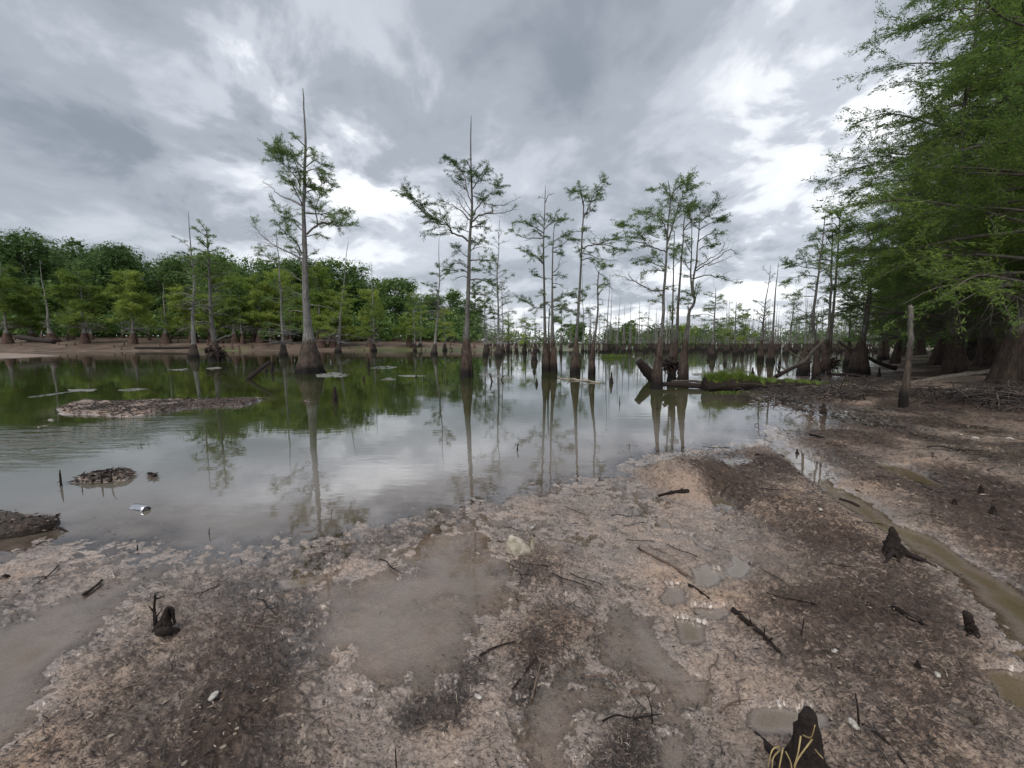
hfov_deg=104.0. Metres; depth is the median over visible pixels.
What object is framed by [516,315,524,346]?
cypress
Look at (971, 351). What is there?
bank cypress
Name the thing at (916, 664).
cypress knee
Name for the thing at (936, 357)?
bank cypress
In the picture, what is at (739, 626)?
stick
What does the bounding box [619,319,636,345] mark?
round tree
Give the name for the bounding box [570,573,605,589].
stick
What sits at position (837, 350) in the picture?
cypress
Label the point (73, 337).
slim cypress
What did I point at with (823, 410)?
cypress knee
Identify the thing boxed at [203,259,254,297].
broadleaf tree
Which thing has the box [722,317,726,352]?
dead snag
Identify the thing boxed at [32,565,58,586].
stick
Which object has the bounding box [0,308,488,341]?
undergrowth
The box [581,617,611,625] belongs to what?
stick
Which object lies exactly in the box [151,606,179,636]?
tree stump
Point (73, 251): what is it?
broadleaf tree
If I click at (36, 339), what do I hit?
fallen log
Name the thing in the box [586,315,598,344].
cypress
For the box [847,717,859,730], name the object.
white scrap
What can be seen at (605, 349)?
dead snag
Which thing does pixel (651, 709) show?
upright twig
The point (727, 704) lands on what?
stick
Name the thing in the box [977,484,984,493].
cypress knee
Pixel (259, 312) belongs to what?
slim cypress
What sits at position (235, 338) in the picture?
cypress tree
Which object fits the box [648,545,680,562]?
stick
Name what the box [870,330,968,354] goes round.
bank undergrowth
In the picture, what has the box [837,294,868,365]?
cypress tree
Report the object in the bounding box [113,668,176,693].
stick
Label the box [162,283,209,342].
cypress tree
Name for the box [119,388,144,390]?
scum patch
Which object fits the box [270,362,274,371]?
cypress knee
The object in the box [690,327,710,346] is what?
round tree
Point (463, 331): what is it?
cypress
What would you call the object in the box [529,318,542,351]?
cypress
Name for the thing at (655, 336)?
dead snag
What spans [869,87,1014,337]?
bank cypress
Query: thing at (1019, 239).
bank cypress
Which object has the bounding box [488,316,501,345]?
cypress
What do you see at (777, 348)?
dead snag
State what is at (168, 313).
slim cypress
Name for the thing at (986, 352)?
bank cypress
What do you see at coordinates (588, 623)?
stick
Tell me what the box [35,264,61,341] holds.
cypress tree
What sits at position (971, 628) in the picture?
cypress knee
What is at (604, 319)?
cypress
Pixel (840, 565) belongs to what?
stick
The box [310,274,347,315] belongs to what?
broadleaf tree
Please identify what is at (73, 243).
broadleaf tree
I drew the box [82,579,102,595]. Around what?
stick
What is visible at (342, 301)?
cypress tree
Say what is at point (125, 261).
broadleaf tree
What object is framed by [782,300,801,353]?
cypress tree
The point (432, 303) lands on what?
broadleaf tree
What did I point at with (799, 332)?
cypress
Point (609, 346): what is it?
dead snag
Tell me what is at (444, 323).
cypress tree
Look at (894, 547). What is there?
cypress knee
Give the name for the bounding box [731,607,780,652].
rotten branch
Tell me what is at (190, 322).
slim cypress
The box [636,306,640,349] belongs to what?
dead snag
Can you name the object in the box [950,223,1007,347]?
bank cypress
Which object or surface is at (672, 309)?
cypress tree
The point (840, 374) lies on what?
fallen log
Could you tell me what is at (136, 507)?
metal can
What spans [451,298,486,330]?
broadleaf tree
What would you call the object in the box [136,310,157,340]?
slim cypress
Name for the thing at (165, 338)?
cypress tree
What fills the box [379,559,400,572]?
stick
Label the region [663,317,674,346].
cypress
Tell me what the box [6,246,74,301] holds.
broadleaf tree
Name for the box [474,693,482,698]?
white scrap
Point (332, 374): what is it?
scum patch
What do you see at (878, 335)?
bank cypress
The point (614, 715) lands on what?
stick
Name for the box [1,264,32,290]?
broadleaf tree
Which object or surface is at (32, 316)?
cypress tree
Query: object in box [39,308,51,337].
slim cypress
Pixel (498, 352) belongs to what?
cypress tree
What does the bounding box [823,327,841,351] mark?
cypress
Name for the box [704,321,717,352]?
cypress
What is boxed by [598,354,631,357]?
floating clump
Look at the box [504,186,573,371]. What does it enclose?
cypress tree
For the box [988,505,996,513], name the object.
cypress knee
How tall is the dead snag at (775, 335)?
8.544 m
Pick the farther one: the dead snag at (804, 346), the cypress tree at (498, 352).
the dead snag at (804, 346)
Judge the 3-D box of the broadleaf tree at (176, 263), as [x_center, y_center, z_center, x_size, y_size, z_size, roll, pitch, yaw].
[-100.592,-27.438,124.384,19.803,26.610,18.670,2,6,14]
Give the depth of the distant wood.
249.76 m
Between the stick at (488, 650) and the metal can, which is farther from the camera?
the metal can
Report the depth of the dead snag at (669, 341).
72.78 m
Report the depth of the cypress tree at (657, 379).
13.30 m
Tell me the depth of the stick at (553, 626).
2.18 m
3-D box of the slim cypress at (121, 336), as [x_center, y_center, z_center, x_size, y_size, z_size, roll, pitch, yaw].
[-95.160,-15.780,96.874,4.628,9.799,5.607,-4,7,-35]
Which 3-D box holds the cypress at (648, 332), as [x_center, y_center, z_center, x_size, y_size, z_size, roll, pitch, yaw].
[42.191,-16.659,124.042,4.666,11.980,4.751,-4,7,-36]
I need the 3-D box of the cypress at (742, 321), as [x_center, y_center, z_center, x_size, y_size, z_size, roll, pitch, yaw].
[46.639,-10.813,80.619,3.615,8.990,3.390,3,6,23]
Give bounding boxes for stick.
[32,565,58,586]
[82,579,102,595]
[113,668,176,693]
[242,621,280,632]
[243,610,264,639]
[257,598,276,614]
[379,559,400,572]
[479,640,514,656]
[511,656,536,690]
[531,661,541,699]
[546,601,574,633]
[552,572,590,590]
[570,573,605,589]
[577,609,602,631]
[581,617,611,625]
[585,667,655,693]
[602,707,661,722]
[606,661,623,697]
[637,544,693,577]
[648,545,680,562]
[658,488,689,496]
[688,583,709,598]
[694,653,719,688]
[719,678,754,711]
[720,643,758,664]
[723,621,766,630]
[767,592,820,607]
[822,562,856,566]
[839,498,859,506]
[862,724,908,767]
[891,604,927,626]
[927,445,989,451]
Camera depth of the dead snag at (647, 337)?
74.54 m
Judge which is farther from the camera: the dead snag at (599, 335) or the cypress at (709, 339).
the dead snag at (599, 335)
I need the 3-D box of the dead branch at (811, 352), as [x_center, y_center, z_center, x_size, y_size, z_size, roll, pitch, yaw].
[10.560,-0.926,15.059,3.265,1.482,0.646,-3,7,-26]
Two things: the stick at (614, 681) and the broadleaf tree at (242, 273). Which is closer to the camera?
the stick at (614, 681)
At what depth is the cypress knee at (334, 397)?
10.71 m
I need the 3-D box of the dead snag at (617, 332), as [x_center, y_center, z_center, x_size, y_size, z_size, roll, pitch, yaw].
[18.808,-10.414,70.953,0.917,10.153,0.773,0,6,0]
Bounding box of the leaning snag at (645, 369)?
[636,359,652,380]
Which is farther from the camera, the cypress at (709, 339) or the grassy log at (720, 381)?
the cypress at (709, 339)
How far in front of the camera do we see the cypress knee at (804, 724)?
1.33 m
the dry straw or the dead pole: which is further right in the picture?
the dead pole
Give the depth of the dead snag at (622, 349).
63.56 m
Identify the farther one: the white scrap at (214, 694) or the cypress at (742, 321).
the cypress at (742, 321)
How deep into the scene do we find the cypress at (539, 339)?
100.86 m
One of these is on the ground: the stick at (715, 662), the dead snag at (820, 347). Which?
the stick at (715, 662)
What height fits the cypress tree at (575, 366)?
9.893 m
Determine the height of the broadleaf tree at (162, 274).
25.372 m
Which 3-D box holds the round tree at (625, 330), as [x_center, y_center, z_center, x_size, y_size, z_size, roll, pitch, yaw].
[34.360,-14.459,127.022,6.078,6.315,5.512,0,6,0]
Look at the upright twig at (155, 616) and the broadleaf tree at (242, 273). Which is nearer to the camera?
the upright twig at (155, 616)
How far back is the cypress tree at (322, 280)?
81.42 m
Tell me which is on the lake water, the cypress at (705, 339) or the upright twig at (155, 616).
the cypress at (705, 339)
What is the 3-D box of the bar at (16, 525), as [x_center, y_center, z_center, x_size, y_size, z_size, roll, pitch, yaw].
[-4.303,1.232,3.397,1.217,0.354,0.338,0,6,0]
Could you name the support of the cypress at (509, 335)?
on the lake water
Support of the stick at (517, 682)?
on the ground
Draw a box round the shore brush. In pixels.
[486,330,731,347]
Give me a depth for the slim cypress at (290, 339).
87.93 m
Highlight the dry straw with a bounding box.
[768,725,822,767]
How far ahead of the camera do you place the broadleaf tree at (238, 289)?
105.16 m
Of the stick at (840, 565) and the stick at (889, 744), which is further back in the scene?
the stick at (840, 565)
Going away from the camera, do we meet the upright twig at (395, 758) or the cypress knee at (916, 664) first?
the upright twig at (395, 758)
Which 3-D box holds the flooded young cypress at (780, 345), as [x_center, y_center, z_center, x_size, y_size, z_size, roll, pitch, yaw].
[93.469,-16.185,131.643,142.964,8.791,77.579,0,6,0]
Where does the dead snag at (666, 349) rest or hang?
in the lake water
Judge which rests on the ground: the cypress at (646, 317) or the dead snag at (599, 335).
the cypress at (646, 317)
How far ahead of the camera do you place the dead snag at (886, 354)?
35.49 m
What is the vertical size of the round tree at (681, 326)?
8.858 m
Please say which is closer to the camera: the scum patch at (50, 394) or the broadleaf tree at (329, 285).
the scum patch at (50, 394)
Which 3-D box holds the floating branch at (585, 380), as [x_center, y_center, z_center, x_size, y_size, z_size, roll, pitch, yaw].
[2.703,-0.221,16.855,0.590,0.237,2.721,-3,6,-23]
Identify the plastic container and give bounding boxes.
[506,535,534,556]
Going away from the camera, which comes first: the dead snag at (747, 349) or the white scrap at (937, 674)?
the white scrap at (937, 674)
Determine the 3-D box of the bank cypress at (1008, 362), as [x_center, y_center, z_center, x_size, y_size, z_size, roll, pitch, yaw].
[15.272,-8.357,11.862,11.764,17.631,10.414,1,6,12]
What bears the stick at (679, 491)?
on the ground
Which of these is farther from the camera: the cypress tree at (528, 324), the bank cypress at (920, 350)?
the cypress tree at (528, 324)
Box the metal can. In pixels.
[129,503,150,511]
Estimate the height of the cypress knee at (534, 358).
1.206 m
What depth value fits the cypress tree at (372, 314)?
74.13 m
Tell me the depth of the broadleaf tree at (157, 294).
112.92 m
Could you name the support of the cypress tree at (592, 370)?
on the ground
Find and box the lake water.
[0,346,1023,724]
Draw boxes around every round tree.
[566,322,587,343]
[601,329,616,342]
[616,329,628,346]
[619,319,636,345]
[642,321,675,347]
[673,323,701,347]
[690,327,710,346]
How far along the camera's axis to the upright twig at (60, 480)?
4.47 m
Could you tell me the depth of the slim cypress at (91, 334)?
92.72 m
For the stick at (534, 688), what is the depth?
1.88 m
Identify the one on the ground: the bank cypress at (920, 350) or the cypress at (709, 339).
the bank cypress at (920, 350)
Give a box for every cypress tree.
[0,263,40,343]
[0,283,52,341]
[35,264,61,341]
[40,268,113,343]
[101,269,159,343]
[152,286,179,343]
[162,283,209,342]
[169,211,216,357]
[178,218,240,361]
[186,292,228,343]
[199,271,257,342]
[236,273,280,342]
[244,91,363,373]
[254,267,302,341]
[255,230,315,355]
[291,261,347,347]
[309,291,360,346]
[315,241,362,351]
[350,265,394,350]
[354,288,388,346]
[390,125,519,377]
[391,316,421,346]
[401,290,432,350]
[417,250,452,354]
[430,305,458,350]
[464,280,483,340]
[471,285,496,355]
[483,220,516,356]
[494,279,512,351]
[499,318,516,350]
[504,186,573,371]
[518,315,536,352]
[539,206,584,371]
[541,308,555,357]
[553,295,573,352]
[562,170,632,375]
[573,272,594,350]
[588,260,614,376]
[606,165,710,389]
[661,227,684,359]
[662,199,702,381]
[677,191,742,379]
[692,289,739,356]
[712,302,757,354]
[733,307,751,353]
[746,265,781,360]
[776,214,835,380]
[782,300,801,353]
[812,208,858,376]
[834,222,893,374]
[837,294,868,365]
[871,306,894,359]
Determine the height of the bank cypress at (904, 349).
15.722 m
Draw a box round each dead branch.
[771,340,824,378]
[775,361,811,376]
[836,340,856,350]
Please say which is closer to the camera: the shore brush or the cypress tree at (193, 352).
the cypress tree at (193, 352)
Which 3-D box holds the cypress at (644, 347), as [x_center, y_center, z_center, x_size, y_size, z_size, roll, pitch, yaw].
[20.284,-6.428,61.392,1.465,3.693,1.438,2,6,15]
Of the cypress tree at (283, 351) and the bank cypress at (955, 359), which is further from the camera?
the cypress tree at (283, 351)
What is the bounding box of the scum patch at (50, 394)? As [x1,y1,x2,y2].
[30,391,70,396]
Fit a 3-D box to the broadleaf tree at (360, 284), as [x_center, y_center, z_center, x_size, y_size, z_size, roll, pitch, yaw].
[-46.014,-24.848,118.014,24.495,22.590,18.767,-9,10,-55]
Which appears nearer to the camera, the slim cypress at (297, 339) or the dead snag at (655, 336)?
the dead snag at (655, 336)
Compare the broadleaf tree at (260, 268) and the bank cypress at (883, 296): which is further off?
the broadleaf tree at (260, 268)
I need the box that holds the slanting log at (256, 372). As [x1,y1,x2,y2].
[245,361,270,379]
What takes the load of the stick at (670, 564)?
on the ground
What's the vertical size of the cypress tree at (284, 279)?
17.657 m
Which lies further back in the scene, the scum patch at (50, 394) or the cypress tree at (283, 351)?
the cypress tree at (283, 351)
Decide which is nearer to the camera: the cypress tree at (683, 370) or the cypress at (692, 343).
the cypress tree at (683, 370)
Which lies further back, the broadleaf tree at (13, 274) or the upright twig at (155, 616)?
the broadleaf tree at (13, 274)
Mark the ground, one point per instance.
(456, 564)
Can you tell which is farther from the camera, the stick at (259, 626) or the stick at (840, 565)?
the stick at (840, 565)
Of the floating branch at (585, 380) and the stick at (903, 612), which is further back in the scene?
the floating branch at (585, 380)
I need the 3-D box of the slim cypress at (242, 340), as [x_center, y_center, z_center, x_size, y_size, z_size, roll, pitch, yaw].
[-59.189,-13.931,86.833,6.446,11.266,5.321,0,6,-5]
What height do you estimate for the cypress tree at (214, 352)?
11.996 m
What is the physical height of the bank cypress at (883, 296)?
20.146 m
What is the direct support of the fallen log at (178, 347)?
on the ground
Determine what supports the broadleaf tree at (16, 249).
on the ground
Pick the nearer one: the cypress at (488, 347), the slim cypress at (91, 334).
the cypress at (488, 347)
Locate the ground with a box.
[0,336,1023,767]
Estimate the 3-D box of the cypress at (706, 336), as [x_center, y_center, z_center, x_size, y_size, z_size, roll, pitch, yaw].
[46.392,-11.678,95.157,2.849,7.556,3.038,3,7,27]
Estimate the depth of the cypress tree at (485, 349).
48.50 m
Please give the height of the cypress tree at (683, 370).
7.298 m
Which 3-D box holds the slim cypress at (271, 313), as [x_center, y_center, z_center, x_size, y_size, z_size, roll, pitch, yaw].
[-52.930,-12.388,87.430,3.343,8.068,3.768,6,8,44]
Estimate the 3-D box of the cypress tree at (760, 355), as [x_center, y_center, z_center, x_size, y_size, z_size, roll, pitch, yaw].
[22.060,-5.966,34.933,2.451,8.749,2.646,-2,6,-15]
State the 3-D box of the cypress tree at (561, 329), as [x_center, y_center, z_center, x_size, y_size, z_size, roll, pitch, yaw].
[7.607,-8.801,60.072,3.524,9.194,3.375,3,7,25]
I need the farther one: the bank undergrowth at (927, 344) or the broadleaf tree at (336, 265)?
the broadleaf tree at (336, 265)
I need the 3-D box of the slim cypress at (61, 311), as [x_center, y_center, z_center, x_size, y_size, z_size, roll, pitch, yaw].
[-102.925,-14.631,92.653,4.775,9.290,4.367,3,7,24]
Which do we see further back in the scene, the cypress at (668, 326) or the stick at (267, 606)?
the cypress at (668, 326)
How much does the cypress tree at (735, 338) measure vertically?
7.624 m
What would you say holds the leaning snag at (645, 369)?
on the lake water
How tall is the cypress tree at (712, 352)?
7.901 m
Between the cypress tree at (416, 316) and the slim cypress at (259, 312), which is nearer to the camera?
the cypress tree at (416, 316)
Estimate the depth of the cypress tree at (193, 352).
40.67 m
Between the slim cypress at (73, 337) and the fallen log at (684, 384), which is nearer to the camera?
the fallen log at (684, 384)
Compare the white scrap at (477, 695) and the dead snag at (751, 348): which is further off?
the dead snag at (751, 348)
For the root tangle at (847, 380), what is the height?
0.639 m
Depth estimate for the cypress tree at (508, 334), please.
71.10 m
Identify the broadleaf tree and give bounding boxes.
[0,227,74,335]
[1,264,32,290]
[1,264,76,312]
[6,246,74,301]
[18,238,99,308]
[49,236,103,306]
[64,255,142,318]
[75,240,155,335]
[110,243,154,290]
[133,263,185,321]
[138,265,158,293]
[142,258,191,311]
[146,251,200,292]
[174,257,220,315]
[183,249,241,313]
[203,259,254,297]
[212,254,277,335]
[241,257,280,285]
[253,257,301,305]
[277,254,316,314]
[296,257,349,313]
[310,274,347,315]
[320,256,372,314]
[330,260,382,318]
[354,277,396,310]
[367,276,420,326]
[400,299,434,328]
[417,292,447,321]
[434,287,464,319]
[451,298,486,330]
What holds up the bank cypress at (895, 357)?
on the ground
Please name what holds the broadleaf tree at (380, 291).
on the ground
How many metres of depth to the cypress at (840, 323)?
97.61 m
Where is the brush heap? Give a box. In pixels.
[925,380,1023,412]
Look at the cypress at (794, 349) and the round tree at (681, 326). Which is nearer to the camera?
the cypress at (794, 349)
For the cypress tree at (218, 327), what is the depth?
87.31 m
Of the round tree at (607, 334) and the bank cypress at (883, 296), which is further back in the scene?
the round tree at (607, 334)
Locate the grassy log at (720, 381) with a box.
[701,369,846,390]
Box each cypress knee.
[0,574,10,579]
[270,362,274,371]
[331,387,337,402]
[531,349,537,362]
[754,706,829,767]
[820,403,827,413]
[881,526,936,567]
[914,660,921,670]
[961,610,981,637]
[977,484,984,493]
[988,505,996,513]
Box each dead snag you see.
[568,320,571,347]
[588,313,590,351]
[597,315,599,349]
[603,287,609,351]
[608,298,611,351]
[615,296,620,350]
[621,306,624,352]
[627,309,631,350]
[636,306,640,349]
[646,316,648,350]
[654,309,656,349]
[663,301,668,352]
[668,328,670,350]
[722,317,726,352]
[746,330,749,351]
[749,314,753,351]
[765,262,778,361]
[774,304,777,351]
[776,310,779,351]
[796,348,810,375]
[803,317,807,351]
[807,302,812,351]
[819,307,824,350]
[883,328,889,359]
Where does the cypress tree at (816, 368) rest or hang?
on the ground
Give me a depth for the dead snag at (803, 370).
18.95 m
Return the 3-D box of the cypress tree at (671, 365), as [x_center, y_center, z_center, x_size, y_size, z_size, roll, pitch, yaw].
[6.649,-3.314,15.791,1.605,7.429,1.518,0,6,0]
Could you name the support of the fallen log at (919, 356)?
on the ground
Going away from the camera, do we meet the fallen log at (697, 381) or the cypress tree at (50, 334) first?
the fallen log at (697, 381)
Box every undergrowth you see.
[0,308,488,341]
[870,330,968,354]
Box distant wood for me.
[452,324,847,343]
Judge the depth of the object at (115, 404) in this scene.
9.44 m
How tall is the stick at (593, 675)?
0.034 m
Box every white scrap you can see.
[208,690,218,700]
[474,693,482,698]
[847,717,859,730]
[934,671,940,677]
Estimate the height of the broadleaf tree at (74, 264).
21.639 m
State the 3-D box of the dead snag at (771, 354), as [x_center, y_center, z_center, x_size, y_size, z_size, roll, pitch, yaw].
[21.125,-5.531,32.341,0.682,8.420,0.682,-5,8,-42]
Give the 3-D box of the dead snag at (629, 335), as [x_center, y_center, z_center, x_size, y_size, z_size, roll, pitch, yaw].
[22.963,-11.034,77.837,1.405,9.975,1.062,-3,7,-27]
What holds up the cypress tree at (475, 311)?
on the ground
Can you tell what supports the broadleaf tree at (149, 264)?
on the ground
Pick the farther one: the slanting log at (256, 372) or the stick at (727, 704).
the slanting log at (256, 372)
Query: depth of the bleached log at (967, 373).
14.82 m
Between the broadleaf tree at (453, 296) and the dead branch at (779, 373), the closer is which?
the dead branch at (779, 373)
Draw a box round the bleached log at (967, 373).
[911,369,989,381]
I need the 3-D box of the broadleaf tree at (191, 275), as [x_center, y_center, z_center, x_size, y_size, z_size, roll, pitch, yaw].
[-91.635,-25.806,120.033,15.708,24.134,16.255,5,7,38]
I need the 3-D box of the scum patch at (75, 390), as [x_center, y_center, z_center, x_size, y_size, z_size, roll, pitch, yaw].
[-14.437,0.204,13.487,1.319,0.015,0.656,4,7,36]
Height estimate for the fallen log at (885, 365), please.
0.727 m
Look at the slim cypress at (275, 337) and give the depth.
91.31 m
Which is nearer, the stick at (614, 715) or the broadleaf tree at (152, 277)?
the stick at (614, 715)
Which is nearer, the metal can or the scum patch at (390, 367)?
the metal can
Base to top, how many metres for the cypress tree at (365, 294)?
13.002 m
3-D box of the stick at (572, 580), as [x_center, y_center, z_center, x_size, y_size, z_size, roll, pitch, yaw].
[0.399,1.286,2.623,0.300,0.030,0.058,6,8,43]
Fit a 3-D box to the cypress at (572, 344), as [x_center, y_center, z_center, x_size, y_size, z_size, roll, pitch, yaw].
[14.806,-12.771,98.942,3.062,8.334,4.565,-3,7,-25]
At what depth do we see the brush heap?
9.41 m
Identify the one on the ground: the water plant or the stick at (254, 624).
the stick at (254, 624)
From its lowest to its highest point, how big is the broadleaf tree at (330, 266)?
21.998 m
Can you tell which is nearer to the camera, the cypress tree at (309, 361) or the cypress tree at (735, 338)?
the cypress tree at (309, 361)
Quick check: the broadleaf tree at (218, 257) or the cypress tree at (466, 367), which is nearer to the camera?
the cypress tree at (466, 367)
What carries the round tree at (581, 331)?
on the ground
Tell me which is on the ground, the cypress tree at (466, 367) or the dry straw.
the cypress tree at (466, 367)
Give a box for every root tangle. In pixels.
[727,375,899,402]
[806,369,922,390]
[868,378,1023,404]
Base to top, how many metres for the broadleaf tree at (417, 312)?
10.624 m
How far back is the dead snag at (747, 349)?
64.27 m
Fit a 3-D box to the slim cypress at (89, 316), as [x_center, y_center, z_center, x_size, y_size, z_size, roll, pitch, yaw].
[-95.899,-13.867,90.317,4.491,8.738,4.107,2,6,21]
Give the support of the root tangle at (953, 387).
on the ground
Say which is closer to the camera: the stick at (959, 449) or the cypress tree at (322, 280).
the stick at (959, 449)
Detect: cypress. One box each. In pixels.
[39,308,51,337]
[56,304,76,339]
[61,310,77,339]
[77,304,96,337]
[78,296,104,339]
[105,305,126,337]
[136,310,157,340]
[157,299,177,338]
[186,310,202,342]
[226,298,251,343]
[231,307,247,328]
[248,305,268,342]
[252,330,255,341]
[260,312,277,344]
[265,305,278,340]
[279,310,300,344]
[296,304,302,340]
[458,315,470,351]
[476,320,495,349]
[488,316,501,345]
[503,315,513,349]
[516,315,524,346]
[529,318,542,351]
[535,328,542,346]
[565,321,575,347]
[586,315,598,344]
[597,312,613,351]
[602,320,914,348]
[602,329,612,351]
[611,318,621,345]
[630,318,646,343]
[632,312,648,349]
[640,330,648,352]
[643,311,654,347]
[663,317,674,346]
[688,330,696,350]
[697,321,709,350]
[703,320,710,348]
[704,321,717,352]
[735,309,750,349]
[757,324,770,348]
[779,0,1023,373]
[783,315,804,351]
[792,324,807,347]
[807,0,1023,386]
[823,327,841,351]
[824,164,1014,363]
[833,329,843,352]
[835,319,847,348]
[837,67,1023,365]
[853,190,966,357]
[856,0,1023,366]
[858,290,904,345]
[861,16,1023,346]
[866,1,1023,342]
[868,240,937,355]
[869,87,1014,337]
[886,110,1015,360]
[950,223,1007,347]
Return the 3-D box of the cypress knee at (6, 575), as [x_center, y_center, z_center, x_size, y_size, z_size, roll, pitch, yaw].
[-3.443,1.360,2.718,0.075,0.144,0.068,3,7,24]
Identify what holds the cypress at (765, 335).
on the lake water
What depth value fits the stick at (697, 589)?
2.51 m
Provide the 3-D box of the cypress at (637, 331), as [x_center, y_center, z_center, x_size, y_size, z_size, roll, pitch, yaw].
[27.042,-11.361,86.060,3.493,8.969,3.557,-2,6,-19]
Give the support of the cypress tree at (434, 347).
on the ground
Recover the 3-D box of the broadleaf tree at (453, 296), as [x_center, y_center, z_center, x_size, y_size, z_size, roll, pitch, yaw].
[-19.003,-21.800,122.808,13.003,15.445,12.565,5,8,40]
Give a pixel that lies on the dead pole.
(903, 399)
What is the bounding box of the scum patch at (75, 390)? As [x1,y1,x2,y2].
[68,389,96,391]
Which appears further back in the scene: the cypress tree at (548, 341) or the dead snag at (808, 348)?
the dead snag at (808, 348)
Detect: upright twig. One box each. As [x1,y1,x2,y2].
[57,470,62,485]
[149,594,163,627]
[395,747,396,767]
[647,695,652,722]
[855,693,859,725]
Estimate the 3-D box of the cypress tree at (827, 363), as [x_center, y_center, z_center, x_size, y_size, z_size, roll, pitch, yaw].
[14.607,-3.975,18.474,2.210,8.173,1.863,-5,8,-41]
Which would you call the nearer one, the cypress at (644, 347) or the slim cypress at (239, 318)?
the cypress at (644, 347)
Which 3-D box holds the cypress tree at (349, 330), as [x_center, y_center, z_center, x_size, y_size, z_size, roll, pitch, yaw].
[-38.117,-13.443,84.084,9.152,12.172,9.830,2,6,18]
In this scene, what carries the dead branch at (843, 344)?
on the ground
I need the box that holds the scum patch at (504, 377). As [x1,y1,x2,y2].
[479,374,514,378]
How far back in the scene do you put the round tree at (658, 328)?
125.85 m
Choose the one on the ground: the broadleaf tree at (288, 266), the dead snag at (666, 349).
the broadleaf tree at (288, 266)
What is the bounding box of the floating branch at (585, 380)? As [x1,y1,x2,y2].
[557,376,600,382]
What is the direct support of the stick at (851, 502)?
on the lake water
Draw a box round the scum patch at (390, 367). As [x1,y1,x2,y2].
[373,366,395,368]
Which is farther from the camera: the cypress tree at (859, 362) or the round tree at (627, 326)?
the round tree at (627, 326)
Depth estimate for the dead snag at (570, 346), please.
90.48 m
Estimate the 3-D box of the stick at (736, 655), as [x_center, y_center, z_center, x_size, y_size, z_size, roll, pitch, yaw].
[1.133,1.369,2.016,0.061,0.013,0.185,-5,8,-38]
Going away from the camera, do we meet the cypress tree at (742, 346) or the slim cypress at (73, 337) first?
the cypress tree at (742, 346)
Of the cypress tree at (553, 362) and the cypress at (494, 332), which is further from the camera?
the cypress at (494, 332)
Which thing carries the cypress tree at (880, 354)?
on the ground
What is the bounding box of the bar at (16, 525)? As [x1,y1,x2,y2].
[0,510,72,538]
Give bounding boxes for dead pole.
[898,305,913,407]
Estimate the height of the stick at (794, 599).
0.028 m
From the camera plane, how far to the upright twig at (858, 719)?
1.64 m
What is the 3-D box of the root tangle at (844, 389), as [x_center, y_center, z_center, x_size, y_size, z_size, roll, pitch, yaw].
[8.953,0.066,11.788,4.990,0.718,3.976,2,6,21]
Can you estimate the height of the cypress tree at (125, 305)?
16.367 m
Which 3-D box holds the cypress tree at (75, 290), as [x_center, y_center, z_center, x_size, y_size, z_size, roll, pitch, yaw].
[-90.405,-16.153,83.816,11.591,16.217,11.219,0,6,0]
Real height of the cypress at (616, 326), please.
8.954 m
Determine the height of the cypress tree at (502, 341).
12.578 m
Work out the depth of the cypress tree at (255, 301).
88.16 m
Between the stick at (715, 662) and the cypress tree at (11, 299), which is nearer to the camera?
the stick at (715, 662)
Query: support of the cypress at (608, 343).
on the lake water
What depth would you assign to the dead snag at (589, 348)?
65.72 m
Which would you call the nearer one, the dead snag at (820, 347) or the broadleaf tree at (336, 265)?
the dead snag at (820, 347)
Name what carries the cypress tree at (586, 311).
on the ground
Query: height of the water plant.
0.092 m
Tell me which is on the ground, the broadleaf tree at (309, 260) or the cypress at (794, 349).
the broadleaf tree at (309, 260)
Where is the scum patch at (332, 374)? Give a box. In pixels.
[316,372,346,376]
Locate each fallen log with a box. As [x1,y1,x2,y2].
[13,335,56,343]
[134,346,197,348]
[663,382,701,388]
[671,380,701,382]
[831,373,866,376]
[868,356,897,370]
[912,354,930,357]
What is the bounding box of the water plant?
[708,390,761,393]
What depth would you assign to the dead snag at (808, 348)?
64.51 m
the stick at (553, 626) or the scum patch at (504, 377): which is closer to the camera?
the stick at (553, 626)
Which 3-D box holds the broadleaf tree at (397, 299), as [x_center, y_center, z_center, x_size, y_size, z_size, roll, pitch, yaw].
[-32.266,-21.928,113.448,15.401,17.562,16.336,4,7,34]

